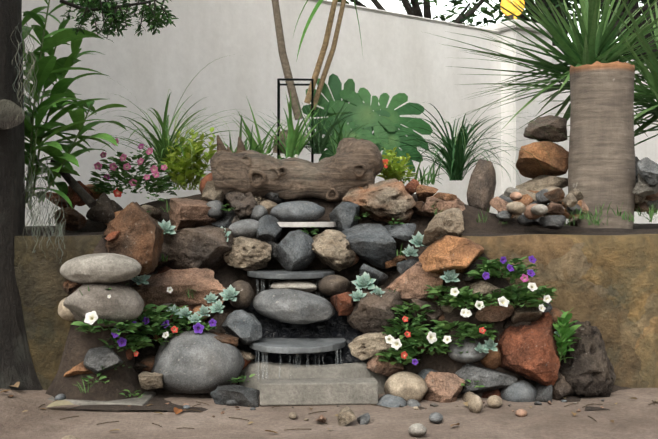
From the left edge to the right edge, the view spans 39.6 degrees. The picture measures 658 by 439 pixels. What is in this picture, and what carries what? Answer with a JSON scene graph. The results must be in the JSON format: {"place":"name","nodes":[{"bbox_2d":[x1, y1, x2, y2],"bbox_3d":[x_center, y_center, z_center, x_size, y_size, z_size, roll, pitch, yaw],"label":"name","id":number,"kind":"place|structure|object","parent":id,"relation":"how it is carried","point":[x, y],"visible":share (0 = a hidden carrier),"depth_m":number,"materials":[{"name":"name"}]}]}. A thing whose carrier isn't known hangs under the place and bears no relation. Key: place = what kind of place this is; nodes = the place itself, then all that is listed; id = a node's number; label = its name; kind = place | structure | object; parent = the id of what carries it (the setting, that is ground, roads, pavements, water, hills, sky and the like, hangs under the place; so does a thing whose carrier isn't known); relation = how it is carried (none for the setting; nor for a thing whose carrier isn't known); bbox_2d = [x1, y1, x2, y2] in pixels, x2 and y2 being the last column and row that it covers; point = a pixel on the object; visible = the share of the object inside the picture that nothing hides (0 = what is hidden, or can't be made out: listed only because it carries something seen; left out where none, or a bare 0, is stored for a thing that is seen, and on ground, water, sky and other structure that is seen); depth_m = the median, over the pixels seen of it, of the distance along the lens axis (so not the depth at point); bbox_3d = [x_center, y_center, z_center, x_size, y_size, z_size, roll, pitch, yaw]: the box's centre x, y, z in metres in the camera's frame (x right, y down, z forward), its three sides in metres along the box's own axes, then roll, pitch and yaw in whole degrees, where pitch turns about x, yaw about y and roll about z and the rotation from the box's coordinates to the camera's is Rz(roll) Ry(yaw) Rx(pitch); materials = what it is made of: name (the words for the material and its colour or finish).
{"place":"outdoors","nodes":[
{"label":"outdoors","id":0,"kind":"place"},
{"bbox_2d":[247,269,345,353],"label":"stone waterfall ledges","id":1,"kind":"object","parent":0,"point":[293,345],"depth_m":3.52,"materials":[{"name":"grey stone"}]},
{"bbox_2d":[255,279,337,378],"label":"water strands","id":2,"kind":"object","parent":1,"relation":"hanging from","point":[280,359],"visible":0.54,"depth_m":3.42,"materials":[{"name":"grey"}]},
{"bbox_2d":[0,388,657,438],"bbox_3d":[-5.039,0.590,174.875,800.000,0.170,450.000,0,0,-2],"label":"ground","id":3,"kind":"structure","parent":0,"point":[637,418],"depth_m":2.99,"materials":[{"name":"brown soil"}]},
{"bbox_2d":[0,0,42,389],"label":"tree","id":4,"kind":"object","parent":3,"relation":"on","point":[16,364],"visible":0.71,"depth_m":3.30,"materials":[{"name":"brown plant"}]},
{"bbox_2d":[11,21,67,261],"bbox_3d":[-1.038,-0.255,3.322,0.191,0.871,0.335,0,0,-12],"label":"spanish moss","id":5,"kind":"object","parent":4,"relation":"attached to","point":[49,220],"visible":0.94,"depth_m":3.24,"materials":[{"name":"plant"}]},
{"bbox_2d":[48,392,155,405],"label":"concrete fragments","id":6,"kind":"object","parent":3,"relation":"on","point":[146,397],"visible":0.06,"depth_m":3.22,"materials":[{"name":"grey concrete"}]},
{"bbox_2d":[239,360,388,405],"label":"stone step","id":7,"kind":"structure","parent":3,"relation":"on","point":[355,383],"depth_m":3.27,"materials":[{"name":"concrete"}]},
{"bbox_2d":[0,382,657,433],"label":"dry leaves","id":8,"kind":"object","parent":3,"relation":"on","point":[64,402],"visible":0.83,"depth_m":3.12,"materials":[{"name":"brown plant"}]},
{"bbox_2d":[14,234,657,389],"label":"retaining wall","id":9,"kind":"structure","parent":3,"relation":"on","point":[607,285],"depth_m":3.57,"materials":[{"name":"stone"}]},
{"bbox_2d":[62,178,615,397],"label":"rocks","id":10,"kind":"object","parent":3,"relation":"on","point":[586,370],"visible":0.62,"depth_m":3.70,"materials":[{"name":"beige stone"}]},
{"bbox_2d":[22,0,657,225],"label":"white garden wall","id":11,"kind":"structure","parent":3,"relation":"on","point":[401,52],"depth_m":5.73,"materials":[{"name":"paint"}]},
{"bbox_2d":[500,0,524,19],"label":"pillar lamp","id":12,"kind":"object","parent":11,"relation":"on","point":[506,4],"visible":0.6,"depth_m":7.11,"materials":[{"name":"yellow glass"}]},
{"bbox_2d":[25,194,657,412],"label":"soil bed","id":13,"kind":"object","parent":3,"relation":"on","point":[78,345],"visible":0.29,"depth_m":3.52,"materials":[{"name":"brown soil"}]},
{"bbox_2d":[50,160,96,207],"bbox_3d":[-1.069,-0.154,3.817,0.235,0.213,0.038,0,0,26],"label":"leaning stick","id":14,"kind":"object","parent":13,"relation":"on","point":[86,197],"visible":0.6,"depth_m":3.79,"materials":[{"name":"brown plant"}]},
{"bbox_2d":[277,78,313,162],"bbox_3d":[-0.179,-0.428,4.894,0.192,0.625,0.192,0,0,-2],"label":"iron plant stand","id":15,"kind":"object","parent":13,"relation":"on","point":[278,99],"visible":0.54,"depth_m":4.80,"materials":[{"name":"black metal"}]},
{"bbox_2d":[237,300,367,364],"bbox_3d":[-0.049,0.544,3.568,0.620,0.436,0.360,0,0,-2],"label":"waterfall recess","id":16,"kind":"object","parent":13,"relation":"on","point":[335,325],"visible":0.17,"depth_m":3.63,"materials":[{"name":"black stone"}]},
{"bbox_2d":[272,0,345,119],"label":"thin tree trunks","id":17,"kind":"object","parent":13,"relation":"in","point":[291,88],"visible":0.92,"depth_m":4.97,"materials":[{"name":"brown plant"}]},
{"bbox_2d":[54,172,580,438],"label":"smooth rocks","id":18,"kind":"object","parent":13,"relation":"on","point":[190,362],"visible":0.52,"depth_m":3.34,"materials":[{"name":"grey stone"}]},
{"bbox_2d":[6,115,657,425],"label":"rocks","id":19,"kind":"object","parent":13,"relation":"on","point":[196,247],"visible":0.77,"depth_m":3.58,"materials":[{"name":"brown stone"}]},
{"bbox_2d":[210,135,383,201],"bbox_3d":[-0.138,-0.222,4.036,0.769,0.298,0.249,0,0,-8],"label":"driftwood log","id":20,"kind":"object","parent":19,"relation":"on","point":[352,162],"visible":1,"depth_m":3.97,"materials":[{"name":"brown wood"}]},
{"bbox_2d":[277,222,335,226],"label":"stone slab","id":21,"kind":"structure","parent":19,"relation":"on","point":[306,224],"depth_m":3.79,"materials":[{"name":"white stone"}]},
{"bbox_2d":[131,219,566,352],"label":"succulents","id":22,"kind":"object","parent":19,"relation":"on","point":[364,281],"visible":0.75,"depth_m":3.52,"materials":[{"name":"green plant"}]},
{"bbox_2d":[22,0,657,397],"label":"plants","id":23,"kind":"object","parent":13,"relation":"on","point":[340,118],"depth_m":4.22,"materials":[{"name":"green plant"}]},
{"bbox_2d":[60,0,362,61],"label":"tree foliage","id":24,"kind":"object","parent":23,"relation":"attached to","point":[112,13],"visible":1,"depth_m":3.48,"materials":[{"name":"green plant"}]},
{"bbox_2d":[568,61,635,228],"bbox_3d":[1.367,-0.331,4.591,0.327,0.889,0.324,0,0,-2],"label":"trunk","id":25,"kind":"object","parent":13,"relation":"on","point":[601,163],"visible":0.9,"depth_m":4.45,"materials":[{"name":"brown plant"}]},
{"bbox_2d":[415,0,657,83],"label":"tree","id":26,"kind":"object","parent":3,"relation":"on","point":[469,19],"depth_m":8.84,"materials":[{"name":"green plant"}]},
{"bbox_2d":[476,0,643,36],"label":"tree","id":27,"kind":"object","parent":3,"relation":"on","point":[478,22],"depth_m":11.68,"materials":[{"name":"green plant"}]},
{"bbox_2d":[338,0,608,26],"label":"tree","id":28,"kind":"object","parent":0,"point":[414,9],"depth_m":13.69,"materials":[{"name":"plant"}]},
{"bbox_2d":[329,0,643,42],"label":"sky","id":29,"kind":"structure","parent":0,"point":[389,5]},
{"bbox_2d":[472,0,657,45],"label":"tree","id":30,"kind":"object","parent":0,"point":[643,8],"depth_m":8.72,"materials":[{"name":"green plant"}]}
]}

